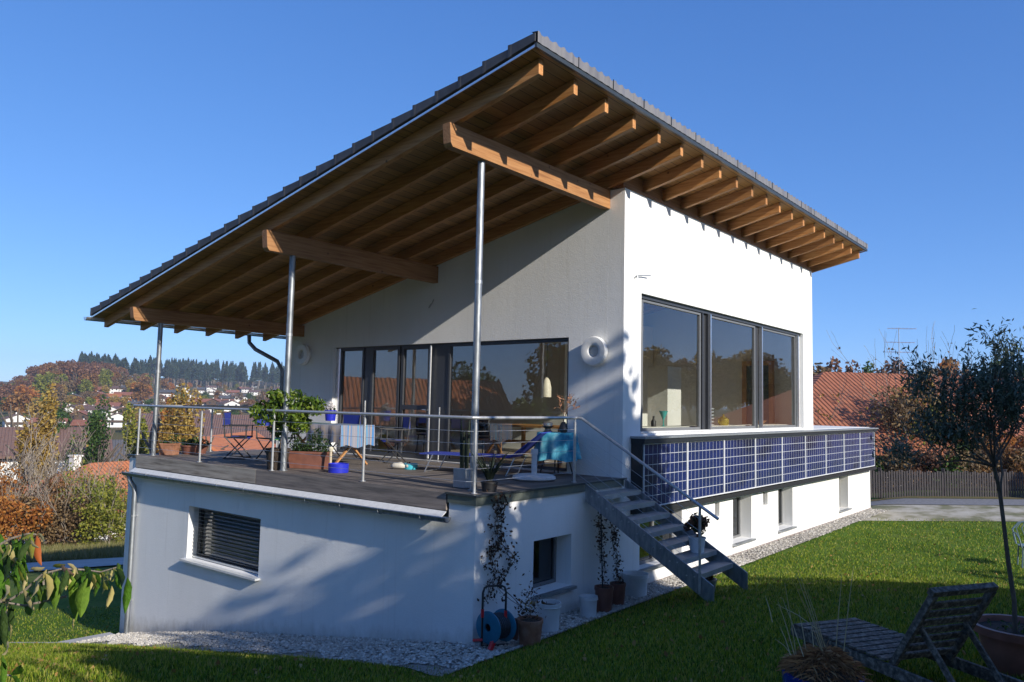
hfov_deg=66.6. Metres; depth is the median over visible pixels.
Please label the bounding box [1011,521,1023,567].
garden chair
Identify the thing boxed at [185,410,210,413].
village house
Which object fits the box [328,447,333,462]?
garden torch
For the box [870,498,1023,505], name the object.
road
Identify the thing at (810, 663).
grass pot
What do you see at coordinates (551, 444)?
tablecloth
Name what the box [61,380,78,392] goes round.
valley tree
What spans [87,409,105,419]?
valley tree
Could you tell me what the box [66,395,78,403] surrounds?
valley tree
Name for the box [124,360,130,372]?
ridge spruce
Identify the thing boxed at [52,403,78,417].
valley tree
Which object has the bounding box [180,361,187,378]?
ridge spruce
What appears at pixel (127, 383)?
valley tree
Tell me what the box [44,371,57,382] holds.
valley tree
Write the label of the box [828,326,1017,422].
bare tree
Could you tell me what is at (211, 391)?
village house
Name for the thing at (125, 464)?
village house
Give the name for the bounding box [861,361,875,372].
skyline tree
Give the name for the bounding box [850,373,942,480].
shrub
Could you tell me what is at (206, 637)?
gravel
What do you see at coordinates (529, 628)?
potted vine
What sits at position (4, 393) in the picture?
valley tree
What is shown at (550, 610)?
bucket
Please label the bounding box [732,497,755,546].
window
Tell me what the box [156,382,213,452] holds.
valley tree
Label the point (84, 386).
valley tree
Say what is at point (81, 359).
ridge spruce
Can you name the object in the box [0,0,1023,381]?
sky
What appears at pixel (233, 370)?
ridge spruce
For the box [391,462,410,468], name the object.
plush toy
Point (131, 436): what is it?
valley tree
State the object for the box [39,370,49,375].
valley tree
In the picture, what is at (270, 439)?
director chair
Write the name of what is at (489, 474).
potted succulent
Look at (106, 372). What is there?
valley tree
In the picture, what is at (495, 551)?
hanging vine
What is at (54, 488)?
shrub
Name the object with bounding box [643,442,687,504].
solar panel
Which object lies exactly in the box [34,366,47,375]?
valley tree
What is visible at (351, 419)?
director chair
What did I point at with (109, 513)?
shrub
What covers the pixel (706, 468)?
solar panel
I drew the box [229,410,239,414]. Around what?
valley tree
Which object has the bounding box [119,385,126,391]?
village house
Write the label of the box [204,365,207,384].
ridge spruce
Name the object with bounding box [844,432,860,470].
solar panel
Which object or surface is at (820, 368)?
skyline tree
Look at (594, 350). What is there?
wall lamp
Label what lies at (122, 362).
ridge spruce
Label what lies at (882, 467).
shrub
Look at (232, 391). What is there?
village house
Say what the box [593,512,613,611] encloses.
potted vine
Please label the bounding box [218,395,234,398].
village house
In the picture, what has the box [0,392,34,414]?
valley tree
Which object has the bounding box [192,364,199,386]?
ridge spruce
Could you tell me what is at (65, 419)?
village house
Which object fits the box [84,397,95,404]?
valley tree
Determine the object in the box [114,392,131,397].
village house
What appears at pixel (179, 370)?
ridge spruce
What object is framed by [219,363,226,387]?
ridge spruce
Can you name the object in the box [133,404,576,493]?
terrace railing
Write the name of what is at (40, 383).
valley tree
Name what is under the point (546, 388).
pendant lamp
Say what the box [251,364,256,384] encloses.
ridge spruce
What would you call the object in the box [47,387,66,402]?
valley tree
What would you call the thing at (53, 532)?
shrub
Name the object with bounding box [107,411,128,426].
village house
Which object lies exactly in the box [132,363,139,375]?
ridge spruce
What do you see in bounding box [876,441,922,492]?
shrub
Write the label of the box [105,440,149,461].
village house
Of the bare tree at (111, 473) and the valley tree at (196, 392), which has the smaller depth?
the bare tree at (111, 473)
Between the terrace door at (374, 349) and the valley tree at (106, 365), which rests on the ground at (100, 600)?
the valley tree at (106, 365)
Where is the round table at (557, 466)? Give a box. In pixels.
[540,460,572,475]
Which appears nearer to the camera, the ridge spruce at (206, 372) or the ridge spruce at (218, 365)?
the ridge spruce at (206, 372)
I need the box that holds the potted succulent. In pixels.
[470,450,508,491]
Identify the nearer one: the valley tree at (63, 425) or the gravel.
the gravel
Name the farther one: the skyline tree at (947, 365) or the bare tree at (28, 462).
the skyline tree at (947, 365)
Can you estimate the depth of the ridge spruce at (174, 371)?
730.15 m
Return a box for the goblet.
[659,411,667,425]
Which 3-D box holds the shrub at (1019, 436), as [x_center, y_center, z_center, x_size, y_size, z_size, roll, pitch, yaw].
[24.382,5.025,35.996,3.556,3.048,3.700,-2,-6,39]
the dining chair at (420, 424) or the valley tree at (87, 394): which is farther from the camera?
the valley tree at (87, 394)
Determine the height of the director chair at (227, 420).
0.923 m
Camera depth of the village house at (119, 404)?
316.09 m
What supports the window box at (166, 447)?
on the house at (522, 213)
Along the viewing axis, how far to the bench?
15.99 m
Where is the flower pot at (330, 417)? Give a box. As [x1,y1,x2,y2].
[324,402,336,420]
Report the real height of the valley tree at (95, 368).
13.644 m
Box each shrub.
[0,447,58,543]
[0,455,83,543]
[0,532,131,681]
[1,447,85,545]
[2,464,81,545]
[21,461,126,541]
[22,463,101,545]
[45,426,136,541]
[52,456,127,543]
[62,445,127,540]
[70,472,127,544]
[683,513,709,552]
[813,366,898,425]
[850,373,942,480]
[872,456,885,486]
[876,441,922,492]
[885,350,971,424]
[895,445,954,487]
[901,400,966,456]
[922,443,979,486]
[935,439,1009,487]
[965,422,1000,475]
[978,441,1023,487]
[997,429,1023,479]
[1004,440,1023,472]
[1013,420,1023,443]
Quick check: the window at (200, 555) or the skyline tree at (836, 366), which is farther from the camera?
the skyline tree at (836, 366)
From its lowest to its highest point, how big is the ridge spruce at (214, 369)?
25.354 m
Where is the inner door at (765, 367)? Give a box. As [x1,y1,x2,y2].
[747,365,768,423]
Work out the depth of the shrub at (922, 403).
37.35 m
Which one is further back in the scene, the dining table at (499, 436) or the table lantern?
the dining table at (499, 436)
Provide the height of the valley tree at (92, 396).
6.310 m
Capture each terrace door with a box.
[368,346,401,456]
[398,345,429,458]
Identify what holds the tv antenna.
on the neighbour house at (825, 383)
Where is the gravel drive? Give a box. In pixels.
[862,504,1023,520]
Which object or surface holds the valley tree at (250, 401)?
on the ground at (100, 600)
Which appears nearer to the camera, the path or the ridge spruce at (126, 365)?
the path
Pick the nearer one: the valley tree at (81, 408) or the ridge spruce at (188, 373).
the valley tree at (81, 408)
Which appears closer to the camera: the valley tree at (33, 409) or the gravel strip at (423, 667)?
the gravel strip at (423, 667)
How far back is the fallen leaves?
8.36 m
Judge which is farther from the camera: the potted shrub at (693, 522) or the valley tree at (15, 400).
the valley tree at (15, 400)
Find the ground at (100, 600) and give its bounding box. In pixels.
[0,378,1023,681]
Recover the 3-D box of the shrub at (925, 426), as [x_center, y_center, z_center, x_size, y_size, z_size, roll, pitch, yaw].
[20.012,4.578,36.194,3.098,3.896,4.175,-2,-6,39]
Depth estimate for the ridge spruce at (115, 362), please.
631.99 m
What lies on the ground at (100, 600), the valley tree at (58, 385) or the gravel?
the valley tree at (58, 385)
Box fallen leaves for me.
[0,518,1023,681]
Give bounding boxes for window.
[179,508,260,580]
[337,348,364,453]
[446,339,568,470]
[531,537,576,600]
[638,510,673,571]
[640,299,700,430]
[712,316,755,428]
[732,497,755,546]
[763,328,795,427]
[778,489,796,532]
[839,477,851,511]
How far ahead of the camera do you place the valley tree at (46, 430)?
56.12 m
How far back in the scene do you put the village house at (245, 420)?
108.79 m
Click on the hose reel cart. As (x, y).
(494, 627)
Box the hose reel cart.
[472,585,515,650]
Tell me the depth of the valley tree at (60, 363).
478.35 m
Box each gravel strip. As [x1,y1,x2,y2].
[78,632,493,675]
[475,509,884,650]
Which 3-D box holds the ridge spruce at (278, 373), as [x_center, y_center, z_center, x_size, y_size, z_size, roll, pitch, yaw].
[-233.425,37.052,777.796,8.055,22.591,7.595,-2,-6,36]
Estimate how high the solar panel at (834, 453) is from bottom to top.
1.080 m
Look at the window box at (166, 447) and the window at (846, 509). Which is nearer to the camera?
the window box at (166, 447)
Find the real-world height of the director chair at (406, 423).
0.924 m
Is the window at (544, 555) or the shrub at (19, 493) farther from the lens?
the shrub at (19, 493)
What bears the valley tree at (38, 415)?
on the ground at (100, 600)
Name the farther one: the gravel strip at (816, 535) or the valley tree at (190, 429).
the valley tree at (190, 429)
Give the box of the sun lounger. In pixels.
[419,432,548,475]
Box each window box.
[158,434,180,454]
[288,428,333,468]
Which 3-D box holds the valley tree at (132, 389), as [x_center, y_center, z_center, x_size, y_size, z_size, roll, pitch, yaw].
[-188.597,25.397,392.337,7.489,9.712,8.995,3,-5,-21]
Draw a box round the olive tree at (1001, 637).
[870,308,1023,676]
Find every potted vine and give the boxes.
[487,485,545,646]
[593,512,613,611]
[605,519,625,604]
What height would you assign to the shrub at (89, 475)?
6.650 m
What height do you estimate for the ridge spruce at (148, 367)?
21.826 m
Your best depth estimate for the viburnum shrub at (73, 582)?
1.43 m
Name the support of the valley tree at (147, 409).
on the ground at (100, 600)
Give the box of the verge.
[870,495,1023,500]
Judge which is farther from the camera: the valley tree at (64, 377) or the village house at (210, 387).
the village house at (210, 387)
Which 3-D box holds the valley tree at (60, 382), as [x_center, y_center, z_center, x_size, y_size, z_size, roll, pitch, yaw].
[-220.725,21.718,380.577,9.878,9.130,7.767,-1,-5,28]
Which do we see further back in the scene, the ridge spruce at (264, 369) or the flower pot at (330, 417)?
the ridge spruce at (264, 369)
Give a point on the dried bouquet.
(563, 424)
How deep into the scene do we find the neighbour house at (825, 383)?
39.17 m
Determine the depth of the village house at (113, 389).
399.59 m
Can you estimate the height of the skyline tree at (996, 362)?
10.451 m
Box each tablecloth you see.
[306,423,374,447]
[534,432,581,461]
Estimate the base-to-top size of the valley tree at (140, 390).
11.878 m
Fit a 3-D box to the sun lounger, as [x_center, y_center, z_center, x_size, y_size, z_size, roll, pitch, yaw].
[-0.464,1.896,13.364,2.190,0.740,0.621,0,-5,20]
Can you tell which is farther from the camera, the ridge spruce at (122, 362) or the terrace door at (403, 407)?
the ridge spruce at (122, 362)
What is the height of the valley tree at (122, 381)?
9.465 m
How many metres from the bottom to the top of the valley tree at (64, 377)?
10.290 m
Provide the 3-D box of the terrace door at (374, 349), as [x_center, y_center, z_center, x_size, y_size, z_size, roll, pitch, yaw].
[-2.753,1.299,16.934,0.910,2.350,0.090,-2,-6,39]
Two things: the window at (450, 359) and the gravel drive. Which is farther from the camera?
the gravel drive
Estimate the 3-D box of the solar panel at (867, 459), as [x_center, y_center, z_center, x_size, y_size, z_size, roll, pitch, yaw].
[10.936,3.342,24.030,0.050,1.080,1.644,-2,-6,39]
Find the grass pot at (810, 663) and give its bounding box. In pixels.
[765,565,872,681]
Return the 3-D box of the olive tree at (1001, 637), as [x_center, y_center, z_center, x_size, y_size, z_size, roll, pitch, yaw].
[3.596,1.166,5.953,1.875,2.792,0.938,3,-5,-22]
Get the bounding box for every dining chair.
[415,417,425,451]
[478,420,494,452]
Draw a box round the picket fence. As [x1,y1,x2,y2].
[870,467,1023,498]
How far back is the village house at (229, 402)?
368.62 m
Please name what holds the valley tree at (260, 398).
on the ground at (100, 600)
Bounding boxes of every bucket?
[536,599,560,632]
[579,594,597,617]
[622,570,648,597]
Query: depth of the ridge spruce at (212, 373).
761.49 m
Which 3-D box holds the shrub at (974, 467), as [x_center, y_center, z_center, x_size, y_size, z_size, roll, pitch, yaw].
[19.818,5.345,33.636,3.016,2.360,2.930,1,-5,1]
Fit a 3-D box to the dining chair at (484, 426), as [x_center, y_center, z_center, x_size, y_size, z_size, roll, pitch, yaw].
[-0.617,2.121,17.155,0.460,0.862,0.478,-2,-6,39]
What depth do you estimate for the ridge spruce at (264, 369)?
772.83 m
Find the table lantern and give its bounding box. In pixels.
[543,422,552,431]
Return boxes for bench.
[478,438,544,464]
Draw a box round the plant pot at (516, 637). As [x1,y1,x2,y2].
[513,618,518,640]
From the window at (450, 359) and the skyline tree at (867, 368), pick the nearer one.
the window at (450, 359)
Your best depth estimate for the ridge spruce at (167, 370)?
732.87 m
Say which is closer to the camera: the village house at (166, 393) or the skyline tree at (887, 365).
the skyline tree at (887, 365)
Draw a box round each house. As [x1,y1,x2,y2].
[0,412,30,426]
[0,422,113,481]
[1,454,129,542]
[28,418,70,426]
[70,409,88,421]
[70,419,106,426]
[83,405,110,416]
[84,31,878,643]
[94,402,122,407]
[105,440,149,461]
[106,393,122,396]
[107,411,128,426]
[108,386,119,392]
[110,406,120,414]
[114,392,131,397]
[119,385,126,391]
[127,401,142,405]
[134,410,275,443]
[159,389,175,396]
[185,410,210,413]
[191,398,210,404]
[193,387,205,392]
[202,431,275,450]
[205,385,216,389]
[206,388,217,394]
[206,398,221,404]
[217,399,241,411]
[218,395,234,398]
[226,390,239,394]
[241,387,254,392]
[249,390,260,395]
[813,372,1023,486]
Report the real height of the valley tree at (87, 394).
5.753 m
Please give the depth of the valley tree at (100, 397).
342.92 m
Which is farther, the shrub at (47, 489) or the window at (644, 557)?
the shrub at (47, 489)
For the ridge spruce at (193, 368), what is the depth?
770.35 m
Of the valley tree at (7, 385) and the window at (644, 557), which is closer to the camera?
the window at (644, 557)
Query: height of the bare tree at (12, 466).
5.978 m
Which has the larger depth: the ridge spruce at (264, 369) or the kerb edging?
the ridge spruce at (264, 369)
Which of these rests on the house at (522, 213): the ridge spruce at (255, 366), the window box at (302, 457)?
the window box at (302, 457)
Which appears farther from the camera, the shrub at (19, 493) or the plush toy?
the shrub at (19, 493)
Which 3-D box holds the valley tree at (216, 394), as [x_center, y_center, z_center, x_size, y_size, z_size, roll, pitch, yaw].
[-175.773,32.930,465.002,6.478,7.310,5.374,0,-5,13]
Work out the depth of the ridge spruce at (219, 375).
745.79 m
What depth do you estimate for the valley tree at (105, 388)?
380.51 m
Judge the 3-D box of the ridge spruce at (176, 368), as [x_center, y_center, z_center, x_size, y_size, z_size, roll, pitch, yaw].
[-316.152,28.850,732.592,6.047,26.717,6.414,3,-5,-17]
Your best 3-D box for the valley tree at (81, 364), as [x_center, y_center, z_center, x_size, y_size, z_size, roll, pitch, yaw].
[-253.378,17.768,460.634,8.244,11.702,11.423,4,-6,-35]
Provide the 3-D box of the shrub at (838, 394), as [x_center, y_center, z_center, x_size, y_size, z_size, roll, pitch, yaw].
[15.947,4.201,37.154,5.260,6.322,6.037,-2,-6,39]
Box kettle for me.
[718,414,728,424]
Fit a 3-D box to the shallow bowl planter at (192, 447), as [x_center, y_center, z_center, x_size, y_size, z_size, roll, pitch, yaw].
[-6.728,2.203,16.508,0.710,0.369,0.582,-2,-6,39]
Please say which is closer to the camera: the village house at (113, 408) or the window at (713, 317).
the window at (713, 317)
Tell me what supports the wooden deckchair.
on the ground at (100, 600)
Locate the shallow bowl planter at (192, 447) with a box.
[178,437,211,454]
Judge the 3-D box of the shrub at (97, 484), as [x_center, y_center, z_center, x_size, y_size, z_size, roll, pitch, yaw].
[-20.990,7.937,39.063,3.665,4.607,5.822,4,-6,-34]
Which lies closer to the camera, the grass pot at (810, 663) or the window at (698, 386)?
the grass pot at (810, 663)
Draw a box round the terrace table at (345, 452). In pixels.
[297,422,367,464]
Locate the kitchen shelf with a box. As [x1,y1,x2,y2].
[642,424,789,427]
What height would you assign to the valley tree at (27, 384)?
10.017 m
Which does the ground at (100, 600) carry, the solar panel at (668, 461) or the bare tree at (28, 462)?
the bare tree at (28, 462)
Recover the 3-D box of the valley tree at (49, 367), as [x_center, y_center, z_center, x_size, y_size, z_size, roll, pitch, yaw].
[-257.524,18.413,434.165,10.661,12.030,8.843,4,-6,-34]
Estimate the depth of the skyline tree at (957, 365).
85.73 m
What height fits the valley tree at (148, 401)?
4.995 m
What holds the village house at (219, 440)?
on the ground at (100, 600)
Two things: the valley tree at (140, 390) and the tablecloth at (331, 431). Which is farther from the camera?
the valley tree at (140, 390)
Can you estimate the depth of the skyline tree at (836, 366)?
95.69 m
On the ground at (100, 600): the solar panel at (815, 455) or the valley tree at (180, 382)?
the valley tree at (180, 382)
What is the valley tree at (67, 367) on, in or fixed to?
on the ground at (100, 600)
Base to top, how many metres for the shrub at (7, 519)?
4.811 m
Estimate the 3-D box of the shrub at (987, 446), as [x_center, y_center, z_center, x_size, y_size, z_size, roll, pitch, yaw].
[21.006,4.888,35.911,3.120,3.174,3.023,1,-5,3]
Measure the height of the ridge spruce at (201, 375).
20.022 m
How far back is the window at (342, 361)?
17.78 m
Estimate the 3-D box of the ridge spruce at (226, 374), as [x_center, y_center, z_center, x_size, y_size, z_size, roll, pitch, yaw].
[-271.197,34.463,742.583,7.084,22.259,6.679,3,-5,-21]
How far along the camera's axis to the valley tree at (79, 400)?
317.19 m
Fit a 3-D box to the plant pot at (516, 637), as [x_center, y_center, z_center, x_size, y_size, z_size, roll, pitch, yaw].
[0.024,3.781,10.212,0.160,0.256,0.160,-2,-6,39]
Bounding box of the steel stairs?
[576,417,747,601]
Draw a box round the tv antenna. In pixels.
[887,328,914,373]
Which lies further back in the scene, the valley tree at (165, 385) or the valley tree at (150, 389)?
the valley tree at (165, 385)
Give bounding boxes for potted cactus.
[453,414,469,487]
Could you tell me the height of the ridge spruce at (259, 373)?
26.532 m
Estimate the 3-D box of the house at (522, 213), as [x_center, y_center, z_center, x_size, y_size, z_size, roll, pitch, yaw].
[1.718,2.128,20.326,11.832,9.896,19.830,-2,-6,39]
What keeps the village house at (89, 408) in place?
on the ground at (100, 600)
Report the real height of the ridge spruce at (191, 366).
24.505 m
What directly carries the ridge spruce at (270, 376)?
on the ground at (100, 600)
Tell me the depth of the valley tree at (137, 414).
230.49 m
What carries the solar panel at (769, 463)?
attached to the house at (522, 213)
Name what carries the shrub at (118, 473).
on the ground at (100, 600)
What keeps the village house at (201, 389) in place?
on the ground at (100, 600)
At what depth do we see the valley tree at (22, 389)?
321.00 m
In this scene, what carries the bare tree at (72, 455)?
on the ground at (100, 600)
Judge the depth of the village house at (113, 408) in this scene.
304.67 m
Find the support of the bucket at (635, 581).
on the gravel
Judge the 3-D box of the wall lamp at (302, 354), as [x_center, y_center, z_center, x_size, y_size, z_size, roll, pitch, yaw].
[-4.982,0.323,18.548,0.520,0.520,0.125,-2,-6,39]
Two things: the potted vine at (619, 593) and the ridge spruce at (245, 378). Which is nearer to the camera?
the potted vine at (619, 593)
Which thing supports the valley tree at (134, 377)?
on the ground at (100, 600)
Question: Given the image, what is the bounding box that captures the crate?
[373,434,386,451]
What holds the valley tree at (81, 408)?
on the ground at (100, 600)
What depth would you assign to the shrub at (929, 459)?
33.37 m
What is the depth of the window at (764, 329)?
20.05 m
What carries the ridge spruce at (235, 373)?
on the ground at (100, 600)
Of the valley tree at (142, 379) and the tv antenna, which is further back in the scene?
the valley tree at (142, 379)
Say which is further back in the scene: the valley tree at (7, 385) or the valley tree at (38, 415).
the valley tree at (7, 385)
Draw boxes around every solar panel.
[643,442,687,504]
[688,440,724,499]
[725,438,755,492]
[756,437,782,487]
[782,435,805,482]
[806,434,825,478]
[826,433,843,474]
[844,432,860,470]
[860,432,874,467]
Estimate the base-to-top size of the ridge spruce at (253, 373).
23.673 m
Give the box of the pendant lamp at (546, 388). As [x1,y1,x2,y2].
[542,343,550,396]
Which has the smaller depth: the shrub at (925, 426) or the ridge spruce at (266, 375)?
the shrub at (925, 426)
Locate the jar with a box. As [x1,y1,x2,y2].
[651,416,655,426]
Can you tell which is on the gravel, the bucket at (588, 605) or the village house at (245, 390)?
the bucket at (588, 605)
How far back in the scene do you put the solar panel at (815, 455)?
20.19 m
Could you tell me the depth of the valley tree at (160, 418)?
61.36 m
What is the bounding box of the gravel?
[72,509,888,670]
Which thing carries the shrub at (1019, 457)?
on the ground at (100, 600)
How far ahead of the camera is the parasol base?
12.19 m
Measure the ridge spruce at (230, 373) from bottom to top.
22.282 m
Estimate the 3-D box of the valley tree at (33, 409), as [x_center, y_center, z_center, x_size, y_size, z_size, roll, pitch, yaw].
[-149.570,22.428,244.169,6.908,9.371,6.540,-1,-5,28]
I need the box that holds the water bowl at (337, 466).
[328,463,348,472]
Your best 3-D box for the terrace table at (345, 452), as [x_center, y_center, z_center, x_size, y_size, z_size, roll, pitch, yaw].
[-3.533,1.949,14.828,1.750,0.741,0.800,-2,-6,39]
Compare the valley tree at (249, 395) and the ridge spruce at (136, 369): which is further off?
the ridge spruce at (136, 369)
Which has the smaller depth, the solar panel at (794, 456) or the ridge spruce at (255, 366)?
the solar panel at (794, 456)
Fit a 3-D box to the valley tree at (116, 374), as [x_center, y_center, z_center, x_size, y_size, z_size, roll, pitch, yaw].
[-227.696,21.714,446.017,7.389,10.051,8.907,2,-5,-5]
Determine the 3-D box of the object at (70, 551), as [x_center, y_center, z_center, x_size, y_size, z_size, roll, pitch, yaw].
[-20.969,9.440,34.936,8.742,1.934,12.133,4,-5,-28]
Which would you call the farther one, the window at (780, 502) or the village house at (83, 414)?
the village house at (83, 414)
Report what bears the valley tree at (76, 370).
on the ground at (100, 600)
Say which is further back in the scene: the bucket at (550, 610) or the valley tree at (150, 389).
the valley tree at (150, 389)
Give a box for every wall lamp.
[295,344,310,364]
[581,336,607,365]
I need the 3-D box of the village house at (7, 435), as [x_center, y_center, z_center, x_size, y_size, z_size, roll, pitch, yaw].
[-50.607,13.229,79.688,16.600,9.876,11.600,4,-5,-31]
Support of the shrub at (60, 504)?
on the ground at (100, 600)
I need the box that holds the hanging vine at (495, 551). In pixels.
[477,490,515,604]
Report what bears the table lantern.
on the tablecloth at (551, 444)
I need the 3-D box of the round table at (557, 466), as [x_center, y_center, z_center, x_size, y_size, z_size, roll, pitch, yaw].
[0.762,1.920,13.307,0.660,0.703,0.660,-2,-6,39]
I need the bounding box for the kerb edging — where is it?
[12,632,112,643]
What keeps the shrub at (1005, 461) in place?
on the ground at (100, 600)
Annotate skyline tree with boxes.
[813,362,831,375]
[826,356,862,372]
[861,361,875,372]
[874,356,906,373]
[927,358,956,374]
[934,356,968,372]
[988,359,1023,376]
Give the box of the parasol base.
[512,449,555,481]
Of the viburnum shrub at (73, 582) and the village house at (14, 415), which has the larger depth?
the village house at (14, 415)
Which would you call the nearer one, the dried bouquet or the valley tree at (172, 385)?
the dried bouquet
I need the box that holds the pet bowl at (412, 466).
[404,463,417,469]
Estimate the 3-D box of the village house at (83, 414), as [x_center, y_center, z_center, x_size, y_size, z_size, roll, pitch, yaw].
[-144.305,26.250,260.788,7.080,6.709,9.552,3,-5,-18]
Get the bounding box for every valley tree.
[0,382,16,397]
[0,387,10,400]
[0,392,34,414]
[0,400,71,434]
[5,383,71,484]
[14,384,40,401]
[20,380,31,386]
[24,398,42,417]
[31,374,52,395]
[32,412,56,426]
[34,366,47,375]
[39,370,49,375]
[41,363,58,371]
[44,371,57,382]
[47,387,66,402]
[50,384,63,391]
[52,370,62,375]
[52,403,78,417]
[54,373,67,385]
[54,376,68,386]
[56,360,64,366]
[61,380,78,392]
[62,361,75,375]
[64,364,94,382]
[65,395,123,465]
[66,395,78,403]
[71,396,85,403]
[75,373,98,392]
[75,405,84,410]
[77,361,89,366]
[77,379,93,394]
[80,392,91,398]
[81,364,100,374]
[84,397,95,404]
[85,390,95,398]
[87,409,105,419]
[92,373,112,386]
[98,393,112,401]
[99,361,116,370]
[100,369,112,383]
[100,385,110,392]
[108,395,119,401]
[109,381,120,386]
[112,371,121,380]
[113,408,127,413]
[115,374,133,384]
[119,392,228,460]
[119,395,129,406]
[119,402,149,460]
[125,379,135,390]
[126,407,146,432]
[129,382,135,394]
[129,382,149,402]
[131,373,138,382]
[135,407,150,412]
[136,376,151,385]
[143,399,153,403]
[145,385,153,396]
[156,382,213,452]
[160,378,170,389]
[168,383,175,389]
[176,378,185,387]
[191,388,198,395]
[213,390,222,398]
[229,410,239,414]
[231,392,243,399]
[245,393,253,399]
[247,399,256,405]
[255,390,267,402]
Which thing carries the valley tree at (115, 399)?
on the ground at (100, 600)
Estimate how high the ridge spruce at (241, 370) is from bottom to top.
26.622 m
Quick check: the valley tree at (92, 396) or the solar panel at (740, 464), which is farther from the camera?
the valley tree at (92, 396)
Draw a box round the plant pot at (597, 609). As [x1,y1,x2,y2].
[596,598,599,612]
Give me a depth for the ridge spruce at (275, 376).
764.48 m
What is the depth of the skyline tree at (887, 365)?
95.06 m
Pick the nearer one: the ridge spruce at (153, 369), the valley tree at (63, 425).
the valley tree at (63, 425)
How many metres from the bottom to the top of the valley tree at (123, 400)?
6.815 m
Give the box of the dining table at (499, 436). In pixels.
[493,424,561,463]
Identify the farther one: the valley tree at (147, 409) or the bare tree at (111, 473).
the valley tree at (147, 409)
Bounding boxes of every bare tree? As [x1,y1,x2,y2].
[0,437,46,487]
[14,403,70,532]
[45,422,95,543]
[94,459,126,538]
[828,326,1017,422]
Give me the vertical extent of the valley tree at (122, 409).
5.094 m
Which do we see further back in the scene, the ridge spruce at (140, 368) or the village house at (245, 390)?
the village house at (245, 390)
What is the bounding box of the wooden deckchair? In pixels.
[791,582,1023,681]
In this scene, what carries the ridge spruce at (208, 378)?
on the ground at (100, 600)
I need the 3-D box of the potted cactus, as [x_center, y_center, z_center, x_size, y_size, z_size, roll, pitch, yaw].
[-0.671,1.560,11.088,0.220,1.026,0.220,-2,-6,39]
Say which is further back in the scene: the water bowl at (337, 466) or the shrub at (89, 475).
the shrub at (89, 475)
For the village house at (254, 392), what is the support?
on the ground at (100, 600)
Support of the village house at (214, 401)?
on the ground at (100, 600)
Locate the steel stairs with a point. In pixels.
(693, 579)
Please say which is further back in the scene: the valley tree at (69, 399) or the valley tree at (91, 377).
the valley tree at (91, 377)
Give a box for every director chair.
[222,411,254,458]
[254,414,290,460]
[331,415,360,459]
[379,417,410,462]
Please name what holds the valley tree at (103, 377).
on the ground at (100, 600)
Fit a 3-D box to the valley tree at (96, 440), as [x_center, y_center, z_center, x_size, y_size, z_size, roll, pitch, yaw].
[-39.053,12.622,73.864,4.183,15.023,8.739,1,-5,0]
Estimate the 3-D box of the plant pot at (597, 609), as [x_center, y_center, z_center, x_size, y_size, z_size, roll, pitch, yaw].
[1.273,3.946,11.699,0.171,0.220,0.171,-2,-6,39]
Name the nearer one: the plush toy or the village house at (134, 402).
the plush toy
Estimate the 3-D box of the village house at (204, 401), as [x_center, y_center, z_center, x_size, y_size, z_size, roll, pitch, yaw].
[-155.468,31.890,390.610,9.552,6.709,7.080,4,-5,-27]
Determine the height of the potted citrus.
1.391 m
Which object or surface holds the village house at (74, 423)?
on the ground at (100, 600)
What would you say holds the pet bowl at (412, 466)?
on the house at (522, 213)
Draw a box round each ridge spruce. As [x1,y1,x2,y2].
[79,351,83,361]
[112,353,118,368]
[118,358,123,366]
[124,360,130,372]
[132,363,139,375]
[137,359,144,374]
[146,359,151,376]
[152,357,155,382]
[164,359,171,377]
[171,363,177,378]
[172,358,178,384]
[177,362,180,377]
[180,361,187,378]
[183,366,191,382]
[189,361,193,382]
[192,359,195,384]
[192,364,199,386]
[198,367,204,380]
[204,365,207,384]
[205,367,211,384]
[210,365,215,385]
[213,361,216,380]
[214,368,221,387]
[215,361,219,381]
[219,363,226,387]
[223,366,230,381]
[228,367,233,380]
[231,361,235,387]
[234,363,237,379]
[238,362,243,385]
[242,368,248,383]
[250,366,256,387]
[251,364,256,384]
[256,362,262,388]
[262,364,268,388]
[263,367,268,381]
[267,367,272,384]
[272,368,277,387]
[274,368,279,386]
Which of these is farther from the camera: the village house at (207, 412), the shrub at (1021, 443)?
the village house at (207, 412)
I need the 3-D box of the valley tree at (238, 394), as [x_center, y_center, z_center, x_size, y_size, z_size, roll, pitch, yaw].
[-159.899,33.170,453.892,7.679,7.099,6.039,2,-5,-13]
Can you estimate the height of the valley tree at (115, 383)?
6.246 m
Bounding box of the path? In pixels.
[10,557,123,572]
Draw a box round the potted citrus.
[246,388,326,469]
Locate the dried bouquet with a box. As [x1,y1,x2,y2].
[554,392,579,432]

